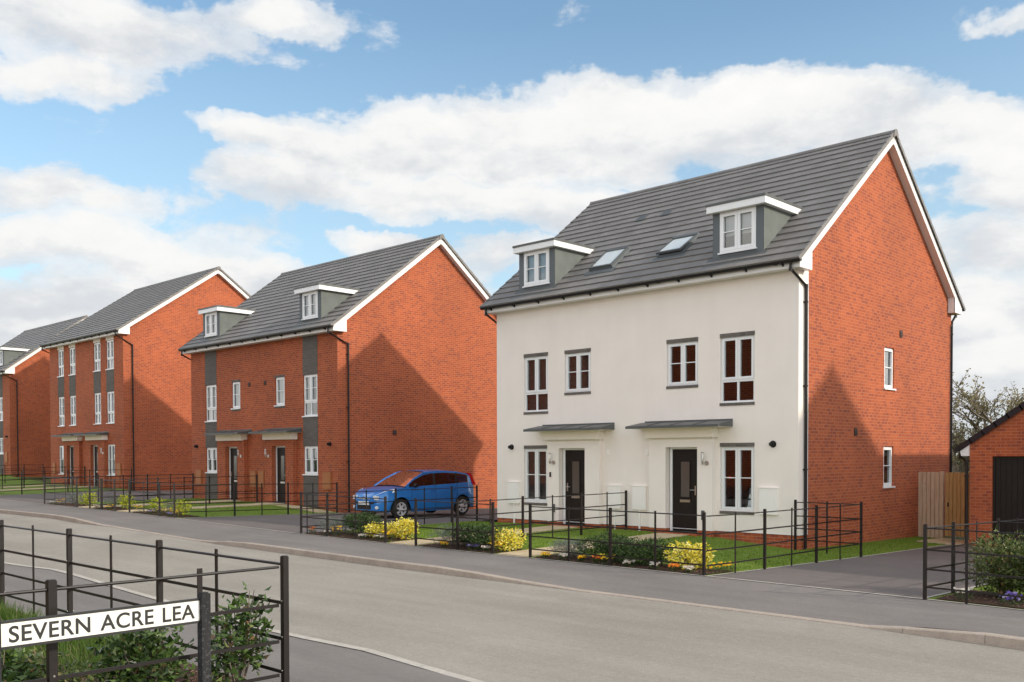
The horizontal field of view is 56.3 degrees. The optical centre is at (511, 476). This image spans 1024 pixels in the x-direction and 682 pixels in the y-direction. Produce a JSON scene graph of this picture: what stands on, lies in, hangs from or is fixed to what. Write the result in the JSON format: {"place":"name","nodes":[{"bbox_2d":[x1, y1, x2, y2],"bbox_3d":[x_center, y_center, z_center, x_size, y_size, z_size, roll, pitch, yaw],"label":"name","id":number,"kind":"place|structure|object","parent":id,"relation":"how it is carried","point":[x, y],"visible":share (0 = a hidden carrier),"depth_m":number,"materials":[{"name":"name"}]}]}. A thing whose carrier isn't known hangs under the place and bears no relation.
{"place":"outdoors","nodes":[
{"label":"outdoors","id":0,"kind":"place"},
{"bbox_2d":[0,486,88,490],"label":"path","id":1,"kind":"structure","parent":0,"point":[40,488],"depth_m":46.99,"materials":[{"name":"beige concrete"}]},
{"bbox_2d":[0,597,173,680],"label":"long grass","id":2,"kind":"structure","parent":0,"point":[66,646],"depth_m":8.69,"materials":[{"name":"green plant"}]},
{"bbox_2d":[0,490,191,503],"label":"driveway","id":3,"kind":"structure","parent":0,"point":[35,498],"depth_m":41.27,"materials":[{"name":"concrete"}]},
{"bbox_2d":[1,610,236,681],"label":"verge ground","id":4,"kind":"structure","parent":0,"point":[180,679],"depth_m":7.98,"materials":[{"name":"green plant"}]},
{"bbox_2d":[1,647,45,681],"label":"glossy shrub","id":5,"kind":"object","parent":4,"relation":"on","point":[11,665],"visible":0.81,"depth_m":6.46,"materials":[{"name":"green plant"}]},
{"bbox_2d":[4,646,111,681],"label":"glossy shrub","id":6,"kind":"object","parent":4,"relation":"on","point":[42,674],"visible":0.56,"depth_m":6.54,"materials":[{"name":"green plant"}]},
{"bbox_2d":[86,625,195,681],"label":"glossy shrub","id":7,"kind":"object","parent":4,"relation":"on","point":[130,644],"visible":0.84,"depth_m":6.82,"materials":[{"name":"green plant"}]},
{"bbox_2d":[194,582,274,681],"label":"glossy shrub","id":8,"kind":"object","parent":4,"relation":"on","point":[242,631],"visible":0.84,"depth_m":7.16,"materials":[{"name":"green plant"}]},
{"bbox_2d":[78,500,237,508],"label":"path","id":9,"kind":"structure","parent":0,"point":[146,504],"depth_m":34.61,"materials":[{"name":"beige concrete"}]},
{"bbox_2d":[117,503,284,512],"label":"path","id":10,"kind":"structure","parent":0,"point":[215,506],"depth_m":33.28,"materials":[{"name":"beige concrete"}]},
{"bbox_2d":[253,502,330,513],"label":"path","id":11,"kind":"structure","parent":0,"point":[318,511],"depth_m":33.28,"materials":[{"name":"beige concrete"}]},
{"bbox_2d":[180,508,497,533],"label":"driveway","id":12,"kind":"structure","parent":0,"point":[288,523],"depth_m":28.50,"materials":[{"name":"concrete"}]},
{"bbox_2d":[353,469,475,517],"bbox_3d":[-3.154,0.524,31.046,2.040,1.510,4.147,1,2,44],"label":"parked car","id":13,"kind":"object","parent":12,"relation":"on","point":[426,479],"visible":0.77,"depth_m":30.42,"materials":[{"name":"blue paint"}]},
{"bbox_2d":[390,525,577,546],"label":"path","id":14,"kind":"structure","parent":0,"point":[526,530],"depth_m":23.43,"materials":[{"name":"beige concrete"}]},
{"bbox_2d":[0,474,1019,593],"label":"lawn","id":15,"kind":"structure","parent":0,"point":[12,481],"depth_m":23.09,"materials":[{"name":"green plant"}]},
{"bbox_2d":[794,500,857,553],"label":"estate railing","id":16,"kind":"object","parent":15,"relation":"on","point":[795,523],"visible":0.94,"depth_m":20.53,"materials":[{"name":"black paint"}]},
{"bbox_2d":[0,513,1023,681],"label":"road","id":17,"kind":"structure","parent":0,"point":[487,630],"depth_m":11.53,"materials":[{"name":"grey asphalt"}]},
{"bbox_2d":[0,0,1023,455],"label":"sky","id":18,"kind":"structure","parent":0,"point":[143,143],"materials":[{"name":"blue"}]},
{"bbox_2d":[8,456,1023,653],"bbox_3d":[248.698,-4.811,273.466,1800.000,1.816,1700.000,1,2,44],"label":"ground","id":19,"kind":"structure","parent":0,"point":[49,481],"depth_m":18.89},
{"bbox_2d":[0,464,43,479],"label":"estate railing","id":20,"kind":"object","parent":19,"relation":"on","point":[24,472],"visible":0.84,"depth_m":53.33,"materials":[{"name":"black paint"}]},
{"bbox_2d":[1,466,84,488],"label":"estate railing","id":21,"kind":"object","parent":19,"relation":"on","point":[44,473],"visible":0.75,"depth_m":48.03,"materials":[{"name":"black paint"}]},
{"bbox_2d":[0,315,87,476],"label":"semi detached house","id":22,"kind":"structure","parent":19,"relation":"on","point":[25,432],"depth_m":59.75,"materials":[{"name":"red brick"}]},
{"bbox_2d":[0,397,2,420],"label":"window","id":23,"kind":"structure","parent":22,"relation":"in","point":[1,398],"depth_m":59.98,"materials":[{"name":"white plastic"}]},
{"bbox_2d":[43,476,77,507],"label":"estate railing","id":24,"kind":"object","parent":19,"relation":"on","point":[65,486],"visible":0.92,"depth_m":34.16,"materials":[{"name":"black paint"}]},
{"bbox_2d":[0,469,131,494],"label":"estate railing","id":25,"kind":"object","parent":19,"relation":"on","point":[67,488],"visible":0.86,"depth_m":43.58,"materials":[{"name":"black paint"}]},
{"bbox_2d":[89,478,115,510],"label":"estate railing","id":26,"kind":"object","parent":19,"relation":"on","point":[101,497],"visible":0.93,"depth_m":32.07,"materials":[{"name":"black paint"}]},
{"bbox_2d":[47,473,193,502],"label":"estate railing","id":27,"kind":"object","parent":19,"relation":"on","point":[123,483],"visible":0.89,"depth_m":37.81,"materials":[{"name":"black paint"}]},
{"bbox_2d":[0,566,279,681],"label":"estate railing","id":28,"kind":"object","parent":19,"relation":"on","point":[50,589],"visible":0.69,"depth_m":6.22,"materials":[{"name":"black paint"}]},
{"bbox_2d":[39,266,250,490],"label":"semi detached house","id":29,"kind":"structure","parent":19,"relation":"on","point":[120,387],"depth_m":48.87,"materials":[{"name":"red brick"}]},
{"bbox_2d":[57,349,63,377],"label":"window","id":30,"kind":"structure","parent":29,"relation":"in","point":[62,351],"depth_m":52.21,"materials":[{"name":"white plastic"}]},
{"bbox_2d":[58,397,63,426],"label":"window","id":31,"kind":"structure","parent":29,"relation":"in","point":[61,399],"depth_m":52.36,"materials":[{"name":"white plastic"}]},
{"bbox_2d":[58,446,63,474],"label":"window","id":32,"kind":"structure","parent":29,"relation":"in","point":[61,466],"depth_m":52.52,"materials":[{"name":"white plastic"}]},
{"bbox_2d":[68,347,75,375],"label":"window","id":33,"kind":"structure","parent":29,"relation":"in","point":[72,355],"depth_m":51.25,"materials":[{"name":"white plastic"}]},
{"bbox_2d":[70,446,73,483],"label":"door","id":34,"kind":"structure","parent":29,"relation":"in","point":[71,447],"depth_m":51.41,"materials":[{"name":"black glass"}]},
{"bbox_2d":[69,396,75,425],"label":"window","id":35,"kind":"structure","parent":29,"relation":"in","point":[73,415],"depth_m":51.29,"materials":[{"name":"white plastic"}]},
{"bbox_2d":[91,445,97,486],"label":"door","id":36,"kind":"structure","parent":29,"relation":"in","point":[95,448],"depth_m":49.27,"materials":[{"name":"black glass"}]},
{"bbox_2d":[93,342,100,371],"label":"window","id":37,"kind":"structure","parent":29,"relation":"in","point":[98,344],"depth_m":49.06,"materials":[{"name":"white plastic"}]},
{"bbox_2d":[93,393,100,424],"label":"window","id":38,"kind":"structure","parent":29,"relation":"in","point":[97,395],"depth_m":49.13,"materials":[{"name":"white plastic"}]},
{"bbox_2d":[105,340,113,369],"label":"window","id":39,"kind":"structure","parent":29,"relation":"in","point":[110,343],"depth_m":48.00,"materials":[{"name":"white plastic"}]},
{"bbox_2d":[106,391,114,423],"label":"window","id":40,"kind":"structure","parent":29,"relation":"in","point":[111,412],"depth_m":47.99,"materials":[{"name":"white plastic"}]},
{"bbox_2d":[107,444,114,475],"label":"window","id":41,"kind":"structure","parent":29,"relation":"in","point":[111,447],"depth_m":48.11,"materials":[{"name":"white plastic"}]},
{"bbox_2d":[0,520,289,681],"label":"estate railing","id":42,"kind":"object","parent":19,"relation":"on","point":[283,563],"visible":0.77,"depth_m":8.50,"materials":[{"name":"black paint"}]},
{"bbox_2d":[128,480,175,518],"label":"estate railing","id":43,"kind":"object","parent":19,"relation":"on","point":[159,496],"visible":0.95,"depth_m":29.18,"materials":[{"name":"black paint"}]},
{"bbox_2d":[102,474,257,509],"bbox_3d":[-11.743,0.572,34.274,0.043,1.196,5.923,1,2,44],"label":"estate railing","id":44,"kind":"object","parent":19,"relation":"on","point":[209,492],"visible":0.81,"depth_m":34.28,"materials":[{"name":"black paint"}]},
{"bbox_2d":[4,564,469,681],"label":"footway","id":45,"kind":"structure","parent":19,"relation":"on","point":[311,661],"depth_m":9.66,"materials":[{"name":"concrete"}]},
{"bbox_2d":[0,592,210,681],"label":"street name sign","id":46,"kind":"object","parent":45,"relation":"on","point":[27,632],"visible":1,"depth_m":6.04,"materials":[{"name":"white"}]},
{"bbox_2d":[4,562,483,681],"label":"edging","id":47,"kind":"object","parent":19,"relation":"on","point":[406,661],"visible":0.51,"depth_m":10.42,"materials":[{"name":"concrete"}]},
{"bbox_2d":[176,482,337,516],"bbox_3d":[-8.005,0.788,30.662,0.043,1.229,5.842,1,2,44],"label":"estate railing","id":48,"kind":"object","parent":19,"relation":"on","point":[261,493],"visible":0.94,"depth_m":30.41,"materials":[{"name":"black paint"}]},
{"bbox_2d":[178,234,496,512],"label":"semi detached house","id":49,"kind":"structure","parent":19,"relation":"on","point":[352,374],"depth_m":35.76,"materials":[{"name":"red brick"}]},
{"bbox_2d":[204,385,216,421],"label":"window","id":50,"kind":"structure","parent":49,"relation":"in","point":[210,388],"depth_m":38.98,"materials":[{"name":"white plastic"}]},
{"bbox_2d":[205,448,217,472],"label":"window","id":51,"kind":"structure","parent":49,"relation":"in","point":[212,459],"depth_m":38.93,"materials":[{"name":"white plastic"}]},
{"bbox_2d":[227,447,237,499],"bbox_3d":[-10.907,-0.101,37.587,0.920,2.130,0.220,1,2,44],"label":"door","id":52,"kind":"structure","parent":49,"relation":"in","point":[232,450],"depth_m":37.76,"materials":[{"name":"black glass"}]},
{"bbox_2d":[230,382,240,409],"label":"window","id":53,"kind":"structure","parent":49,"relation":"in","point":[237,394],"depth_m":37.64,"materials":[{"name":"white plastic"}]},
{"bbox_2d":[274,377,284,406],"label":"window","id":54,"kind":"structure","parent":49,"relation":"in","point":[280,381],"depth_m":35.48,"materials":[{"name":"white plastic"}]},
{"bbox_2d":[273,446,285,503],"bbox_3d":[-8.490,-0.058,35.268,0.920,2.130,0.220,1,2,44],"label":"door","id":55,"kind":"structure","parent":49,"relation":"in","point":[280,450],"depth_m":35.39,"materials":[{"name":"black glass"}]},
{"bbox_2d":[302,374,317,416],"bbox_3d":[-7.114,-2.868,34.013,0.950,1.505,0.223,1,2,44],"label":"window","id":56,"kind":"structure","parent":49,"relation":"in","point":[309,387],"depth_m":34.14,"materials":[{"name":"white plastic"}]},
{"bbox_2d":[302,446,318,475],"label":"window","id":57,"kind":"structure","parent":49,"relation":"in","point":[309,450],"depth_m":34.07,"materials":[{"name":"white plastic"}]},
{"bbox_2d":[300,492,386,542],"bbox_3d":[-4.065,0.997,22.763,3.393,1.180,0.043,1,2,44],"label":"estate railing","id":58,"kind":"object","parent":19,"relation":"on","point":[327,519],"visible":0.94,"depth_m":22.91,"materials":[{"name":"black paint"}]},
{"bbox_2d":[302,485,477,528],"bbox_3d":[-3.140,0.898,26.172,0.043,1.166,6.102,1,2,44],"label":"estate railing","id":59,"kind":"object","parent":19,"relation":"on","point":[424,499],"visible":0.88,"depth_m":26.30,"materials":[{"name":"black paint"}]},
{"bbox_2d":[414,498,494,554],"bbox_3d":[-1.241,1.070,20.052,2.423,1.164,0.043,1,2,44],"label":"estate railing","id":60,"kind":"object","parent":19,"relation":"on","point":[453,529],"visible":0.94,"depth_m":20.04,"materials":[{"name":"black paint"}]},
{"bbox_2d":[0,500,1023,636],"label":"footway","id":61,"kind":"structure","parent":19,"relation":"on","point":[854,607],"depth_m":15.32,"materials":[{"name":"concrete"}]},
{"bbox_2d":[0,491,1022,609],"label":"edging","id":62,"kind":"object","parent":61,"relation":"on","point":[646,569],"visible":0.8,"depth_m":17.22,"materials":[{"name":"concrete"}]},
{"bbox_2d":[0,509,1023,649],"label":"kerb","id":63,"kind":"structure","parent":19,"relation":"on","point":[1001,640],"depth_m":15.71,"materials":[{"name":"concrete"}]},
{"bbox_2d":[47,502,1023,681],"bbox_3d":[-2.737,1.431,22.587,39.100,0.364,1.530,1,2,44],"label":"planting bed","id":64,"kind":"object","parent":19,"relation":"on","point":[463,547],"visible":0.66,"depth_m":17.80,"materials":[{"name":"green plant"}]},
{"bbox_2d":[78,492,99,504],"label":"lime shrub","id":65,"kind":"object","parent":64,"relation":"on","point":[86,500],"visible":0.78,"depth_m":34.23,"materials":[{"name":"green plant"}]},
{"bbox_2d":[116,493,135,508],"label":"lime shrub","id":66,"kind":"object","parent":64,"relation":"on","point":[123,503],"visible":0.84,"depth_m":32.05,"materials":[{"name":"green plant"}]},
{"bbox_2d":[147,497,166,512],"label":"lime shrub","id":67,"kind":"object","parent":64,"relation":"on","point":[154,504],"visible":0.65,"depth_m":30.46,"materials":[{"name":"green plant"}]},
{"bbox_2d":[167,498,191,514],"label":"lime shrub","id":68,"kind":"object","parent":64,"relation":"on","point":[179,507],"visible":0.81,"depth_m":29.48,"materials":[{"name":"green plant"}]},
{"bbox_2d":[317,515,345,531],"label":"lavender bush","id":69,"kind":"object","parent":64,"relation":"on","point":[333,524],"visible":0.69,"depth_m":23.92,"materials":[{"name":"grey plant"}]},
{"bbox_2d":[340,512,390,534],"bbox_3d":[-3.662,1.154,23.349,1.736,0.614,1.009,1,2,44],"label":"evergreen shrub","id":70,"kind":"object","parent":64,"relation":"on","point":[362,517],"visible":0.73,"depth_m":23.27,"materials":[{"name":"green plant"}]},
{"bbox_2d":[362,521,399,537],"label":"golden shrub","id":71,"kind":"object","parent":64,"relation":"on","point":[377,526],"visible":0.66,"depth_m":22.52,"materials":[{"name":"yellow plant"}]},
{"bbox_2d":[388,516,418,538],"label":"golden shrub","id":72,"kind":"object","parent":64,"relation":"on","point":[404,528],"visible":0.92,"depth_m":22.09,"materials":[{"name":"yellow plant"}]},
{"bbox_2d":[427,523,467,544],"bbox_3d":[-1.309,1.264,20.906,1.055,0.522,0.923,1,2,44],"label":"lavender bush","id":73,"kind":"object","parent":64,"relation":"on","point":[441,534],"visible":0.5,"depth_m":20.82,"materials":[{"name":"grey plant"}]},
{"bbox_2d":[444,521,508,547],"bbox_3d":[-0.664,1.238,20.339,1.669,0.599,1.206,1,2,44],"label":"evergreen shrub","id":74,"kind":"object","parent":64,"relation":"on","point":[481,538],"visible":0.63,"depth_m":20.10,"materials":[{"name":"green plant"}]},
{"bbox_2d":[486,527,526,550],"bbox_3d":[-0.142,1.301,19.775,0.819,0.508,1.041,0,1,14],"label":"golden shrub","id":75,"kind":"object","parent":64,"relation":"on","point":[505,539],"visible":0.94,"depth_m":19.73,"materials":[{"name":"yellow plant"}]},
{"bbox_2d":[546,536,590,558],"bbox_3d":[1.155,1.363,18.416,1.171,0.458,0.781,1,2,44],"label":"lavender bush","id":76,"kind":"object","parent":64,"relation":"on","point":[564,546],"visible":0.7,"depth_m":18.38,"materials":[{"name":"grey plant"}]},
{"bbox_2d":[573,530,637,560],"bbox_3d":[1.869,1.313,17.944,1.386,0.588,1.181,1,2,44],"label":"evergreen shrub","id":77,"kind":"object","parent":64,"relation":"on","point":[603,548],"visible":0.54,"depth_m":17.85,"materials":[{"name":"green plant"}]},
{"bbox_2d":[607,536,676,566],"bbox_3d":[2.460,1.358,17.342,1.373,0.538,1.184,1,2,44],"label":"evergreen shrub","id":78,"kind":"object","parent":64,"relation":"on","point":[641,552],"visible":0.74,"depth_m":17.23,"materials":[{"name":"green plant"}]},
{"bbox_2d":[663,539,714,568],"bbox_3d":[3.098,1.380,16.740,0.908,0.528,1.059,1,2,44],"label":"golden shrub","id":79,"kind":"object","parent":64,"relation":"on","point":[687,556],"visible":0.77,"depth_m":16.69,"materials":[{"name":"yellow plant"}]},
{"bbox_2d":[706,562,727,572],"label":"flower","id":80,"kind":"object","parent":64,"relation":"on","point":[716,568],"visible":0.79,"depth_m":16.34,"materials":[{"name":"yellow plant"}]},
{"bbox_2d":[953,587,973,600],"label":"flower","id":81,"kind":"object","parent":64,"relation":"on","point":[961,596],"visible":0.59,"depth_m":13.19,"materials":[{"name":"white plant"}]},
{"bbox_2d":[456,490,626,550],"bbox_3d":[0.874,0.998,22.152,0.043,1.191,5.863,1,2,44],"label":"estate railing","id":82,"kind":"object","parent":19,"relation":"on","point":[522,511],"visible":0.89,"depth_m":22.11,"materials":[{"name":"black paint"}]},
{"bbox_2d":[529,504,705,576],"bbox_3d":[1.764,1.138,17.169,3.953,1.169,0.043,1,2,44],"label":"estate railing","id":83,"kind":"object","parent":19,"relation":"on","point":[703,549],"visible":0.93,"depth_m":17.09,"materials":[{"name":"black paint"}]},
{"bbox_2d":[479,129,965,549],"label":"semi detached house","id":84,"kind":"structure","parent":19,"relation":"on","point":[774,334],"depth_m":24.00,"materials":[{"name":"orange brick"}]},
{"bbox_2d":[525,448,546,502],"bbox_3d":[0.726,-0.030,26.521,0.886,1.496,0.138,1,2,44],"label":"window","id":85,"kind":"structure","parent":84,"relation":"in","point":[538,474],"depth_m":26.51,"materials":[{"name":"white plastic"}]},
{"bbox_2d":[525,355,547,411],"bbox_3d":[0.723,-2.554,26.464,0.886,1.526,0.138,1,2,44],"label":"window","id":86,"kind":"structure","parent":84,"relation":"in","point":[538,391],"depth_m":26.45,"materials":[{"name":"white plastic"}]},
{"bbox_2d":[563,448,584,524],"bbox_3d":[1.668,0.286,25.450,0.920,2.090,0.220,1,2,44],"label":"door","id":87,"kind":"structure","parent":84,"relation":"in","point":[573,458],"depth_m":25.53,"materials":[{"name":"black wood"}]},
{"bbox_2d":[566,351,590,392],"bbox_3d":[1.803,-2.765,25.422,0.891,1.046,0.138,1,2,44],"label":"window","id":88,"kind":"structure","parent":84,"relation":"in","point":[577,356],"depth_m":25.40,"materials":[{"name":"white plastic"}]},
{"bbox_2d":[668,447,696,531],"bbox_3d":[4.149,0.330,23.068,0.920,2.090,0.220,1,2,44],"label":"door","id":89,"kind":"structure","parent":84,"relation":"in","point":[683,460],"depth_m":23.13,"materials":[{"name":"black wood"}]},
{"bbox_2d":[668,341,697,385],"bbox_3d":[4.149,-2.722,23.123,0.891,1.046,0.070,1,2,44],"label":"window","id":90,"kind":"structure","parent":84,"relation":"in","point":[683,345],"depth_m":23.09,"materials":[{"name":"white plastic"}]},
{"bbox_2d":[721,446,753,511],"bbox_3d":[5.240,0.052,22.141,0.886,1.496,0.070,1,2,44],"label":"window","id":91,"kind":"structure","parent":84,"relation":"in","point":[737,477],"depth_m":22.12,"materials":[{"name":"white plastic"}]},
{"bbox_2d":[721,335,754,402],"bbox_3d":[5.230,-2.472,22.091,0.886,1.526,0.070,1,2,44],"label":"window","id":92,"kind":"structure","parent":84,"relation":"in","point":[738,378],"depth_m":22.09,"materials":[{"name":"white plastic"}]},
{"bbox_2d":[883,446,895,487],"bbox_3d":[9.651,-0.238,24.593,0.140,1.063,0.700,1,2,44],"label":"window","id":93,"kind":"structure","parent":84,"relation":"in","point":[885,485],"depth_m":24.76,"materials":[{"name":"white plastic"}]},
{"bbox_2d":[884,347,895,390],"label":"window","id":94,"kind":"structure","parent":84,"relation":"in","point":[887,387],"depth_m":24.72,"materials":[{"name":"white plastic"}]},
{"bbox_2d":[706,502,862,572],"bbox_3d":[5.278,1.146,17.877,0.092,1.172,5.793,1,2,45],"label":"estate railing","id":95,"kind":"object","parent":19,"relation":"on","point":[764,528],"visible":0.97,"depth_m":17.77,"materials":[{"name":"black paint"}]},
{"bbox_2d":[918,471,943,537],"bbox_3d":[11.283,0.775,25.767,0.654,1.830,0.100,1,2,44],"label":"timber fence","id":96,"kind":"object","parent":19,"relation":"on","point":[930,499],"visible":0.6,"depth_m":25.74,"materials":[{"name":"brown wood"}]},
{"bbox_2d":[952,417,973,472],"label":"tree","id":97,"kind":"object","parent":19,"relation":"on","point":[955,466],"visible":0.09,"depth_m":50.28,"materials":[{"name":"green plant"}]},
{"bbox_2d":[952,414,986,472],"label":"tree","id":98,"kind":"object","parent":19,"relation":"on","point":[954,446],"visible":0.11,"depth_m":53.52,"materials":[{"name":"green plant"}]},
{"bbox_2d":[923,524,1023,603],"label":"estate railing","id":99,"kind":"object","parent":19,"relation":"on","point":[925,550],"visible":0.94,"depth_m":12.91,"materials":[{"name":"black paint"}]},
{"bbox_2d":[927,518,1023,593],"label":"estate railing","id":100,"kind":"object","parent":19,"relation":"on","point":[953,525],"visible":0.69,"depth_m":13.98,"materials":[{"name":"black paint"}]},
{"bbox_2d":[952,368,1023,434],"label":"tree","id":101,"kind":"object","parent":19,"relation":"on","point":[982,410],"visible":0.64,"depth_m":46.28,"materials":[{"name":"green plant"}]},
{"bbox_2d":[954,402,1023,547],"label":"garage","id":102,"kind":"structure","parent":19,"relation":"on","point":[994,450],"depth_m":23.11,"materials":[{"name":"orange brick"}]},
{"bbox_2d":[945,472,969,536],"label":"timber gate","id":103,"kind":"structure","parent":102,"relation":"attached to","point":[954,496],"depth_m":25.32,"materials":[{"name":"brown wood"}]},
{"bbox_2d":[992,457,1023,547],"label":"garage door","id":104,"kind":"structure","parent":102,"relation":"in","point":[1008,472],"depth_m":22.96,"materials":[{"name":"black metal"}]},
{"bbox_2d":[498,533,688,557],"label":"path","id":105,"kind":"structure","parent":0,"point":[523,553],"depth_m":19.95,"materials":[{"name":"beige concrete"}]},
{"bbox_2d":[715,545,1021,597],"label":"driveway","id":106,"kind":"structure","parent":0,"point":[898,573],"depth_m":16.48,"materials":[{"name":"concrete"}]},
{"bbox_2d":[917,538,968,544],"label":"path","id":107,"kind":"structure","parent":0,"point":[948,541],"depth_m":24.38,"materials":[{"name":"beige concrete"}]},
{"bbox_2d":[928,584,1023,609],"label":"planting bed","id":108,"kind":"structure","parent":0,"point":[977,588],"depth_m":13.22,"materials":[{"name":"brown soil"}]},
{"bbox_2d":[959,524,1023,597],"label":"leafy shrub","id":109,"kind":"object","parent":108,"relation":"on","point":[994,564],"visible":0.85,"depth_m":13.54,"materials":[{"name":"green plant"}]},
{"bbox_2d":[998,590,1023,605],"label":"flower","id":110,"kind":"object","parent":108,"relation":"on","point":[1012,598],"visible":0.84,"depth_m":12.79,"materials":[{"name":"purple plant"}]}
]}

